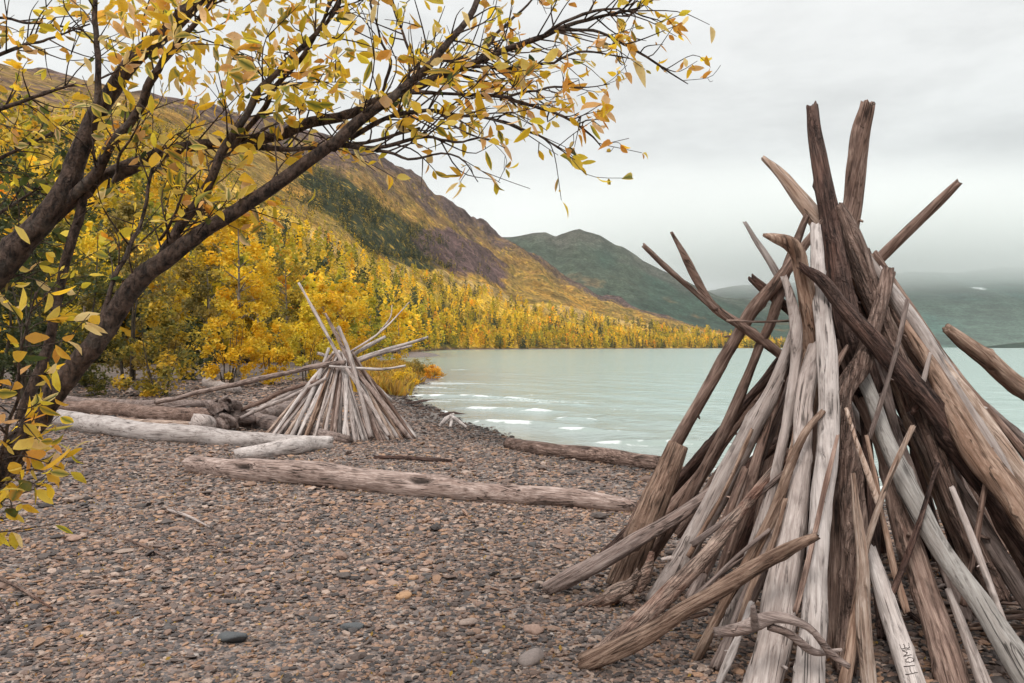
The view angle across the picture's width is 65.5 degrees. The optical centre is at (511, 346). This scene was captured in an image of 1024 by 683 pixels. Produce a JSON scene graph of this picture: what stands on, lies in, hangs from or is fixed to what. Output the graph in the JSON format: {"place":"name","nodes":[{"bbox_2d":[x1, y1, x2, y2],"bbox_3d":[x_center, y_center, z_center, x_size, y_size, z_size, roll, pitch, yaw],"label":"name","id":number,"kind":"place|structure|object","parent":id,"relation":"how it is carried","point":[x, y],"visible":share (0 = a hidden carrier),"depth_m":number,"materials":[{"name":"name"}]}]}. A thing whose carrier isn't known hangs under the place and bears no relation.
{"place":"outdoors","nodes":[
{"label":"outdoors","id":0,"kind":"place"},
{"bbox_2d":[0,63,782,363],"bbox_3d":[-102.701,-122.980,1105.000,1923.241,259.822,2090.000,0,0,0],"label":"hillside","id":1,"kind":"structure","parent":0,"point":[482,232],"depth_m":810.83,"materials":[{"name":"plant"}]},
{"bbox_2d":[0,87,784,363],"bbox_3d":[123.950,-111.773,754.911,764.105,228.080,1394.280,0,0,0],"label":"forest","id":2,"kind":"object","parent":1,"relation":"on","point":[661,338],"visible":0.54,"depth_m":370.49,"materials":[{"name":"plant"}]},
{"bbox_2d":[0,348,1023,682],"bbox_3d":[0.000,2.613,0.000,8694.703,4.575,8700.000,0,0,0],"label":"beach","id":3,"kind":"structure","parent":0,"point":[484,668],"depth_m":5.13,"materials":[{"name":"gravel"}]},
{"bbox_2d":[0,144,67,388],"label":"alder tree","id":4,"kind":"object","parent":3,"relation":"on","point":[10,318],"visible":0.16,"depth_m":26.75,"materials":[{"name":"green plant"}]},
{"bbox_2d":[0,323,87,394],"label":"willow bush","id":5,"kind":"object","parent":3,"relation":"on","point":[17,337],"visible":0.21,"depth_m":24.86,"materials":[{"name":"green plant"}]},
{"bbox_2d":[0,183,96,398],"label":"alder tree","id":6,"kind":"object","parent":3,"relation":"on","point":[14,212],"visible":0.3,"depth_m":23.89,"materials":[{"name":"green plant"}]},
{"bbox_2d":[0,159,161,385],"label":"alder tree","id":7,"kind":"object","parent":3,"relation":"on","point":[121,341],"visible":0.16,"depth_m":30.96,"materials":[{"name":"green plant"}]},
{"bbox_2d":[49,234,123,364],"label":"birch tree","id":8,"kind":"object","parent":3,"relation":"on","point":[88,242],"visible":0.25,"depth_m":59.49,"materials":[{"name":"yellow plant"}]},
{"bbox_2d":[80,361,114,395],"bbox_3d":[-13.643,1.177,26.012,1.171,1.430,1.131,0,0,-40],"label":"willow bush","id":9,"kind":"object","parent":3,"relation":"on","point":[98,385],"visible":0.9,"depth_m":25.93,"materials":[{"name":"green plant"}]},
{"bbox_2d":[76,192,185,379],"bbox_3d":[-17.265,-2.626,36.090,4.686,8.937,5.152,0,0,-25],"label":"alder tree","id":10,"kind":"object","parent":3,"relation":"on","point":[126,211],"visible":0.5,"depth_m":35.84,"materials":[{"name":"green plant"}]},
{"bbox_2d":[57,400,212,420],"bbox_3d":[-8.766,1.464,18.087,5.808,0.419,0.686,0,0,31],"label":"driftwood log","id":11,"kind":"object","parent":3,"relation":"on","point":[106,407],"visible":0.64,"depth_m":17.69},
{"bbox_2d":[154,360,346,404],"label":"driftwood pole","id":12,"kind":"object","parent":11,"relation":"on","point":[248,381],"visible":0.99,"depth_m":15.91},
{"bbox_2d":[64,396,214,407],"bbox_3d":[-10.373,1.477,21.242,5.310,0.294,1.697,1,0,9],"label":"driftwood log","id":13,"kind":"object","parent":3,"relation":"on","point":[200,403],"visible":0.39,"depth_m":20.58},
{"bbox_2d":[111,295,213,397],"bbox_3d":[-11.241,0.109,24.871,2.698,3.510,3.054,0,0,32],"label":"willow bush","id":14,"kind":"object","parent":3,"relation":"on","point":[153,387],"visible":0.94,"depth_m":24.89,"materials":[{"name":"yellow plant"}]},
{"bbox_2d":[137,261,201,366],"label":"birch tree","id":15,"kind":"object","parent":3,"relation":"on","point":[143,303],"visible":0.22,"depth_m":57.63,"materials":[{"name":"yellow plant"}]},
{"bbox_2d":[52,409,330,446],"bbox_3d":[-6.090,1.480,14.055,6.692,0.416,0.959,2,1,24],"label":"driftwood log","id":16,"kind":"object","parent":3,"relation":"on","point":[117,426],"visible":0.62,"depth_m":13.49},
{"bbox_2d":[167,321,219,379],"bbox_3d":[-15.245,0.320,38.081,2.310,3.156,2.259,0,0,-3],"label":"willow bush","id":17,"kind":"object","parent":3,"relation":"on","point":[206,361],"visible":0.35,"depth_m":38.00,"materials":[{"name":"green plant"}]},
{"bbox_2d":[188,414,216,427],"bbox_3d":[-5.587,1.418,14.279,0.472,0.470,0.469,36,13,18],"label":"rock","id":18,"kind":"object","parent":3,"relation":"on","point":[203,420],"visible":0.54,"depth_m":14.17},
{"bbox_2d":[168,232,245,373],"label":"cottonwood tree","id":19,"kind":"object","parent":3,"relation":"on","point":[209,310],"visible":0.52,"depth_m":45.45,"materials":[{"name":"yellow plant"}]},
{"bbox_2d":[187,299,268,382],"bbox_3d":[-11.165,0.017,31.078,2.688,3.741,2.404,0,0,31],"label":"willow bush","id":20,"kind":"object","parent":3,"relation":"on","point":[234,352],"visible":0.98,"depth_m":30.96,"materials":[{"name":"yellow plant"}]},
{"bbox_2d":[205,395,255,429],"bbox_3d":[-5.396,1.368,15.535,0.756,0.752,1.119,0,-12,22],"label":"driftwood stump","id":21,"kind":"object","parent":3,"relation":"on","point":[225,412],"visible":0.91,"depth_m":15.25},
{"bbox_2d":[241,379,318,411],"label":"driftwood pole","id":22,"kind":"object","parent":21,"relation":"on","point":[267,398],"visible":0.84,"depth_m":15.20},
{"bbox_2d":[240,376,326,419],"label":"driftwood pole","id":23,"kind":"object","parent":21,"relation":"on","point":[270,404],"visible":0.96,"depth_m":15.10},
{"bbox_2d":[217,631,247,642],"bbox_3d":[-1.539,1.593,4.362,0.221,0.067,0.147,-13,-18,31],"label":"stone","id":24,"kind":"object","parent":3,"relation":"on","point":[230,636],"visible":0.97,"depth_m":4.31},
{"bbox_2d":[192,200,279,376],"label":"cottonwood tree","id":25,"kind":"object","parent":3,"relation":"on","point":[259,305],"visible":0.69,"depth_m":41.65,"materials":[{"name":"yellow plant"}]},
{"bbox_2d":[236,260,288,363],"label":"birch tree","id":26,"kind":"object","parent":3,"relation":"on","point":[252,315],"visible":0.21,"depth_m":74.04,"materials":[{"name":"yellow plant"}]},
{"bbox_2d":[248,306,294,384],"bbox_3d":[-10.040,0.081,33.072,2.073,3.588,2.286,0,0,-43],"label":"willow bush","id":27,"kind":"object","parent":3,"relation":"on","point":[287,357],"visible":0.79,"depth_m":32.94,"materials":[{"name":"yellow plant"}]},
{"bbox_2d":[233,435,333,458],"bbox_3d":[-3.396,1.569,12.157,0.444,0.401,2.054,0,-1,30],"label":"driftwood log","id":28,"kind":"object","parent":3,"relation":"on","point":[296,445],"visible":0.8,"depth_m":11.84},
{"bbox_2d":[261,248,320,365],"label":"birch tree","id":29,"kind":"object","parent":3,"relation":"on","point":[293,298],"visible":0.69,"depth_m":65.93,"materials":[{"name":"yellow plant"}]},
{"bbox_2d":[251,412,353,442],"bbox_3d":[-4.533,1.503,15.580,0.529,0.384,5.035,0,0,-39],"label":"driftwood log","id":30,"kind":"object","parent":3,"relation":"on","point":[265,421],"visible":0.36,"depth_m":14.89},
{"bbox_2d":[260,345,411,405],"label":"driftwood pole","id":31,"kind":"object","parent":30,"relation":"on","point":[360,360],"visible":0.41,"depth_m":15.40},
{"bbox_2d":[273,351,333,433],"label":"driftwood pole","id":32,"kind":"object","parent":3,"relation":"on","point":[288,413],"visible":0.82,"depth_m":14.74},
{"bbox_2d":[271,299,340,380],"bbox_3d":[-9.819,-0.214,37.989,3.622,4.252,3.772,0,0,-28],"label":"willow bush","id":33,"kind":"object","parent":3,"relation":"on","point":[309,344],"visible":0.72,"depth_m":37.77,"materials":[{"name":"yellow plant"}]},
{"bbox_2d":[290,347,329,434],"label":"driftwood pole","id":34,"kind":"object","parent":3,"relation":"on","point":[305,406],"visible":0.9,"depth_m":14.65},
{"bbox_2d":[303,281,341,361],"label":"birch tree","id":35,"kind":"object","parent":3,"relation":"on","point":[322,289],"visible":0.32,"depth_m":73.48,"materials":[{"name":"yellow plant"}]},
{"bbox_2d":[311,278,377,362],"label":"birch tree","id":36,"kind":"object","parent":3,"relation":"on","point":[335,307],"visible":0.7,"depth_m":61.40,"materials":[{"name":"yellow plant"}]},
{"bbox_2d":[298,282,390,436],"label":"driftwood pole","id":37,"kind":"object","parent":3,"relation":"on","point":[368,401],"visible":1,"depth_m":14.64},
{"bbox_2d":[342,358,348,434],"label":"driftwood pole","id":38,"kind":"object","parent":3,"relation":"on","point":[346,404],"visible":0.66,"depth_m":14.49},
{"bbox_2d":[336,325,373,438],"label":"driftwood pole","id":39,"kind":"object","parent":3,"relation":"on","point":[360,394],"visible":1,"depth_m":14.44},
{"bbox_2d":[0,0,720,549],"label":"willow tree","id":40,"kind":"object","parent":3,"relation":"on","point":[36,412],"visible":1,"depth_m":2.27,"materials":[{"name":"yellow plant"}]},
{"bbox_2d":[324,313,406,435],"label":"driftwood pole","id":41,"kind":"object","parent":3,"relation":"on","point":[371,389],"visible":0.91,"depth_m":14.55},
{"bbox_2d":[346,296,395,359],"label":"birch tree","id":42,"kind":"object","parent":3,"relation":"on","point":[372,299],"visible":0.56,"depth_m":87.69,"materials":[{"name":"yellow plant"}]},
{"bbox_2d":[379,307,413,358],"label":"birch tree","id":43,"kind":"object","parent":3,"relation":"on","point":[396,339],"visible":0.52,"depth_m":119.50,"materials":[{"name":"yellow plant"}]},
{"bbox_2d":[349,358,447,395],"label":"grass","id":44,"kind":"structure","parent":3,"relation":"on","point":[385,381],"depth_m":37.72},
{"bbox_2d":[181,455,637,511],"bbox_3d":[-1.472,1.515,9.008,5.865,0.346,0.494,1,0,21],"label":"driftwood log","id":45,"kind":"object","parent":3,"relation":"on","point":[328,474],"visible":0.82,"depth_m":8.74,"materials":[{"name":"wood"}]},
{"bbox_2d":[373,455,451,462],"bbox_3d":[-1.451,1.635,11.599,1.198,0.092,0.116,2,0,9],"label":"stick","id":46,"kind":"object","parent":3,"relation":"on","point":[417,458],"visible":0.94,"depth_m":11.58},
{"bbox_2d":[0,439,961,682],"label":"fallen leaves","id":47,"kind":"object","parent":3,"relation":"on","point":[371,634],"visible":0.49,"depth_m":5.31,"materials":[{"name":"yellow plant"}]},
{"bbox_2d":[518,648,543,666],"bbox_3d":[0.103,1.575,4.039,0.110,0.086,0.174,1,5,35],"label":"stone","id":48,"kind":"object","parent":3,"relation":"on","point":[532,657],"visible":0.91,"depth_m":3.99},
{"bbox_2d":[503,438,660,469],"bbox_3d":[1.014,1.687,12.663,0.460,0.292,3.449,0,0,-42],"label":"driftwood log","id":49,"kind":"object","parent":3,"relation":"on","point":[610,456],"visible":0.81,"depth_m":12.23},
{"bbox_2d":[560,551,654,607],"bbox_3d":[0.611,1.544,4.922,0.721,0.292,0.156,-26,-3,6],"label":"driftwood root","id":50,"kind":"object","parent":3,"relation":"on","point":[623,591],"visible":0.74,"depth_m":4.88,"materials":[{"name":"brown plant"}]},
{"bbox_2d":[541,485,709,594],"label":"driftwood pole","id":51,"kind":"object","parent":3,"relation":"on","point":[574,575],"visible":0.83,"depth_m":5.07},
{"bbox_2d":[606,440,687,584],"bbox_3d":[0.930,1.139,5.372,0.212,1.054,0.208,27,-9,-18],"label":"driftwood post","id":52,"kind":"object","parent":3,"relation":"on","point":[656,496],"visible":0.73,"depth_m":5.32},
{"bbox_2d":[623,219,822,538],"bbox_3d":[1.326,0.291,5.315,0.143,2.589,0.195,0,33,-50],"label":"driftwood pole","id":53,"kind":"object","parent":52,"relation":"on","point":[757,304],"visible":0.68,"depth_m":5.19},
{"bbox_2d":[642,231,781,357],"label":"driftwood pole","id":54,"kind":"object","parent":53,"relation":"attached to","point":[701,294],"visible":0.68,"depth_m":5.00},
{"bbox_2d":[600,358,777,551],"bbox_3d":[1.357,0.725,5.658,0.127,2.356,0.124,47,26,26],"label":"driftwood pole","id":55,"kind":"object","parent":3,"relation":"on","point":[690,467],"visible":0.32,"depth_m":5.64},
{"bbox_2d":[593,448,788,647],"bbox_3d":[1.013,1.103,4.257,1.631,0.138,0.114,-40,14,-17],"label":"driftwood pole","id":56,"kind":"object","parent":3,"relation":"on","point":[669,592],"visible":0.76,"depth_m":4.19,"materials":[{"name":"brown wood"}]},
{"bbox_2d":[690,470,782,546],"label":"driftwood pole","id":57,"kind":"object","parent":56,"relation":"on","point":[700,538],"visible":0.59,"depth_m":4.45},
{"bbox_2d":[577,532,819,670],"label":"driftwood pole","id":58,"kind":"object","parent":3,"relation":"on","point":[636,640],"visible":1,"depth_m":3.76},
{"bbox_2d":[712,604,850,669],"bbox_3d":[1.184,1.233,3.457,0.597,0.200,0.170,12,2,7],"label":"driftwood root","id":59,"kind":"object","parent":58,"relation":"on","point":[755,622],"visible":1,"depth_m":3.45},
{"bbox_2d":[645,330,790,601],"bbox_3d":[1.325,0.732,4.915,0.210,2.012,0.179,26,6,12],"label":"driftwood pole","id":60,"kind":"object","parent":3,"relation":"on","point":[757,415],"visible":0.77,"depth_m":4.86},
{"bbox_2d":[712,370,787,583],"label":"driftwood pole","id":61,"kind":"object","parent":60,"relation":"on","point":[751,481],"visible":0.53,"depth_m":4.79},
{"bbox_2d":[702,466,748,573],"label":"driftwood pole","id":62,"kind":"object","parent":3,"relation":"on","point":[736,491],"visible":0.6,"depth_m":4.70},
{"bbox_2d":[651,213,809,561],"bbox_3d":[1.403,0.427,5.281,0.182,2.736,0.146,30,17,31],"label":"driftwood pole","id":63,"kind":"object","parent":3,"relation":"on","point":[694,486],"visible":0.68,"depth_m":5.26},
{"bbox_2d":[748,274,908,445],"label":"driftwood pole","id":64,"kind":"object","parent":63,"relation":"attached to","point":[758,284],"visible":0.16,"depth_m":5.12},
{"bbox_2d":[743,221,860,434],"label":"driftwood pole","id":65,"kind":"object","parent":64,"relation":"on","point":[770,262],"visible":0.28,"depth_m":5.07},
{"bbox_2d":[694,528,770,594],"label":"driftwood pole","id":66,"kind":"object","parent":3,"relation":"on","point":[736,557],"visible":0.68,"depth_m":4.12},
{"bbox_2d":[716,601,754,682],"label":"driftwood pole","id":67,"kind":"object","parent":3,"relation":"on","point":[730,655],"visible":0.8,"depth_m":3.79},
{"bbox_2d":[684,374,788,597],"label":"driftwood pole","id":68,"kind":"object","parent":3,"relation":"on","point":[698,582],"visible":0.29,"depth_m":4.88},
{"bbox_2d":[708,490,787,669],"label":"driftwood pole","id":69,"kind":"object","parent":3,"relation":"on","point":[719,656],"visible":0.32,"depth_m":3.99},
{"bbox_2d":[732,460,764,561],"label":"driftwood pole","id":70,"kind":"object","parent":3,"relation":"on","point":[744,539],"visible":0.06,"depth_m":5.86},
{"bbox_2d":[691,409,825,660],"bbox_3d":[1.349,0.821,4.310,0.107,1.850,0.371,29,-4,-8],"label":"driftwood pole","id":71,"kind":"object","parent":3,"relation":"on","point":[752,552],"visible":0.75,"depth_m":4.13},
{"bbox_2d":[733,498,787,637],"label":"driftwood pole","id":72,"kind":"object","parent":3,"relation":"on","point":[754,581],"visible":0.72,"depth_m":4.02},
{"bbox_2d":[718,275,802,638],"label":"driftwood pole","id":73,"kind":"object","parent":3,"relation":"on","point":[796,332],"visible":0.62,"depth_m":4.46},
{"bbox_2d":[742,304,832,682],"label":"driftwood pole","id":74,"kind":"object","parent":3,"relation":"on","point":[770,658],"visible":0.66,"depth_m":3.94,"materials":[{"name":"wood"}]},
{"bbox_2d":[686,428,753,558],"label":"driftwood pole","id":75,"kind":"object","parent":74,"relation":"attached to","point":[690,552],"visible":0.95,"depth_m":4.61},
{"bbox_2d":[762,233,817,415],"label":"driftwood pole","id":76,"kind":"object","parent":74,"relation":"on","point":[793,247],"visible":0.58,"depth_m":4.54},
{"bbox_2d":[665,178,962,514],"bbox_3d":[2.025,0.157,5.834,0.141,3.324,0.192,0,42,-45],"label":"driftwood pole","id":77,"kind":"object","parent":3,"relation":"on","point":[902,236],"visible":0.35,"depth_m":5.26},
{"bbox_2d":[792,222,839,682],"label":"driftwood pole","id":78,"kind":"object","parent":3,"relation":"on","point":[808,668],"visible":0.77,"depth_m":4.05,"materials":[{"name":"wood"}]},
{"bbox_2d":[793,434,839,614],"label":"driftwood pole","id":79,"kind":"object","parent":78,"relation":"on","point":[808,559],"visible":0.96,"depth_m":3.87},
{"bbox_2d":[826,323,840,663],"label":"driftwood pole","id":80,"kind":"object","parent":3,"relation":"on","point":[833,578],"visible":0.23,"depth_m":4.19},
{"bbox_2d":[811,99,875,474],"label":"driftwood pole","id":81,"kind":"object","parent":3,"relation":"on","point":[855,171],"visible":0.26,"depth_m":5.20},
{"bbox_2d":[837,588,856,682],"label":"driftwood pole","id":82,"kind":"object","parent":3,"relation":"on","point":[849,657],"visible":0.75,"depth_m":3.70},
{"bbox_2d":[850,472,876,682],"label":"driftwood pole","id":83,"kind":"object","parent":3,"relation":"on","point":[864,637],"visible":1,"depth_m":3.75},
{"bbox_2d":[832,266,895,675],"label":"driftwood pole","id":84,"kind":"object","parent":3,"relation":"on","point":[854,374],"visible":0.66,"depth_m":4.17,"materials":[{"name":"wood"}]},
{"bbox_2d":[844,407,915,587],"bbox_3d":[1.732,0.772,4.050,0.260,0.955,0.253,31,-14,-25],"label":"driftwood stick","id":85,"kind":"object","parent":84,"relation":"on","point":[878,499],"visible":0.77,"depth_m":4.04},
{"bbox_2d":[859,413,886,640],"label":"driftwood pole","id":86,"kind":"object","parent":3,"relation":"on","point":[876,537],"visible":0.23,"depth_m":4.49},
{"bbox_2d":[761,155,1023,486],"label":"driftwood pole","id":87,"kind":"object","parent":3,"relation":"on","point":[802,200],"visible":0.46,"depth_m":4.76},
{"bbox_2d":[880,265,986,408],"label":"driftwood pole","id":88,"kind":"object","parent":87,"relation":"on","point":[944,356],"visible":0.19,"depth_m":4.87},
{"bbox_2d":[871,250,1023,459],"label":"driftwood pole","id":89,"kind":"object","parent":88,"relation":"attached to","point":[1015,442],"visible":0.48,"depth_m":4.93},
{"bbox_2d":[868,544,925,682],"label":"driftwood pole","id":90,"kind":"object","parent":3,"relation":"on","point":[904,657],"visible":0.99,"depth_m":3.83,"materials":[{"name":"grey"}]},
{"bbox_2d":[874,462,939,629],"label":"driftwood pole","id":91,"kind":"object","parent":90,"relation":"on","point":[905,559],"visible":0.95,"depth_m":4.01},
{"bbox_2d":[864,435,909,613],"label":"driftwood pole","id":92,"kind":"object","parent":91,"relation":"on","point":[903,601],"visible":0.87,"depth_m":4.06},
{"bbox_2d":[837,339,970,682],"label":"driftwood pole","id":93,"kind":"object","parent":3,"relation":"on","point":[948,664],"visible":0.62,"depth_m":4.00,"materials":[{"name":"wood"}]},
{"bbox_2d":[806,101,883,397],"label":"driftwood pole","id":94,"kind":"object","parent":93,"relation":"on","point":[838,271],"visible":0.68,"depth_m":4.79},
{"bbox_2d":[796,262,1023,556],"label":"driftwood pole","id":95,"kind":"object","parent":3,"relation":"on","point":[914,386],"visible":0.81,"depth_m":4.35,"materials":[{"name":"wood"}]},
{"bbox_2d":[867,299,909,440],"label":"driftwood pole","id":96,"kind":"object","parent":95,"relation":"on","point":[871,430],"visible":0.98,"depth_m":4.32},
{"bbox_2d":[898,319,1023,538],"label":"driftwood pole","id":97,"kind":"object","parent":95,"relation":"on","point":[990,470],"visible":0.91,"depth_m":4.20,"materials":[{"name":"wood"}]},
{"bbox_2d":[959,447,993,607],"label":"driftwood pole","id":98,"kind":"object","parent":97,"relation":"on","point":[977,533],"visible":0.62,"depth_m":4.18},
{"bbox_2d":[897,385,946,587],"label":"driftwood pole","id":99,"kind":"object","parent":3,"relation":"on","point":[921,476],"visible":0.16,"depth_m":5.09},
{"bbox_2d":[874,358,973,622],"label":"driftwood pole","id":100,"kind":"object","parent":3,"relation":"on","point":[890,408],"visible":0.3,"depth_m":4.70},
{"bbox_2d":[836,202,1012,601],"bbox_3d":[2.295,0.251,4.552,0.151,2.414,0.161,-28,-19,39],"label":"driftwood pole","id":101,"kind":"object","parent":3,"relation":"on","point":[862,269],"visible":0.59,"depth_m":4.47,"materials":[{"name":"wood"}]},
{"bbox_2d":[859,373,1023,682],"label":"driftwood pole","id":102,"kind":"object","parent":3,"relation":"on","point":[1007,643],"visible":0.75,"depth_m":3.98,"materials":[{"name":"wood"}]},
{"bbox_2d":[903,419,980,584],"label":"driftwood pole","id":103,"kind":"object","parent":3,"relation":"on","point":[921,451],"visible":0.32,"depth_m":4.56,"materials":[{"name":"brown wood"}]},
{"bbox_2d":[890,380,945,526],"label":"driftwood pole","id":104,"kind":"object","parent":103,"relation":"on","point":[901,407],"visible":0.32,"depth_m":4.78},
{"bbox_2d":[871,255,1013,474],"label":"driftwood pole","id":105,"kind":"object","parent":3,"relation":"on","point":[896,301],"visible":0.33,"depth_m":4.64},
{"bbox_2d":[907,411,1023,610],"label":"driftwood pole","id":106,"kind":"object","parent":3,"relation":"on","point":[1007,569],"visible":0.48,"depth_m":4.30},
{"bbox_2d":[908,357,1023,577],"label":"driftwood pole","id":107,"kind":"object","parent":3,"relation":"on","point":[1015,553],"visible":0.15,"depth_m":4.46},
{"bbox_2d":[945,588,991,682],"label":"driftwood pole","id":108,"kind":"object","parent":3,"relation":"on","point":[979,671],"visible":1,"depth_m":3.79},
{"bbox_2d":[949,485,1005,618],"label":"driftwood pole","id":109,"kind":"object","parent":3,"relation":"on","point":[976,548],"visible":0.77,"depth_m":4.04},
{"bbox_2d":[942,323,1023,400],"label":"driftwood pole","id":110,"kind":"object","parent":3,"relation":"on","point":[998,369],"visible":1,"depth_m":5.24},
{"bbox_2d":[0,0,1023,290],"label":"sky","id":111,"kind":"structure","parent":0,"point":[944,79],"materials":[{"name":"white"}]},
{"bbox_2d":[503,229,789,341],"bbox_3d":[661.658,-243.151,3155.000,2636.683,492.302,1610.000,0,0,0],"label":"mountain","id":112,"kind":"structure","parent":0,"point":[598,264],"depth_m":3040.09,"materials":[{"name":"plant"}]},
{"bbox_2d":[380,347,1023,508],"bbox_3d":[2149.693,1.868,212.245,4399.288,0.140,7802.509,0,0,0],"label":"lake","id":113,"kind":"structure","parent":0,"point":[639,401],"depth_m":34.09,"materials":[{"name":"liquid"}]},
{"bbox_2d":[709,267,1023,346],"bbox_3d":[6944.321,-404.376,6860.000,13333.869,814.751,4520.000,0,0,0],"label":"misty mountain","id":114,"kind":"structure","parent":0,"point":[984,307],"depth_m":6333.86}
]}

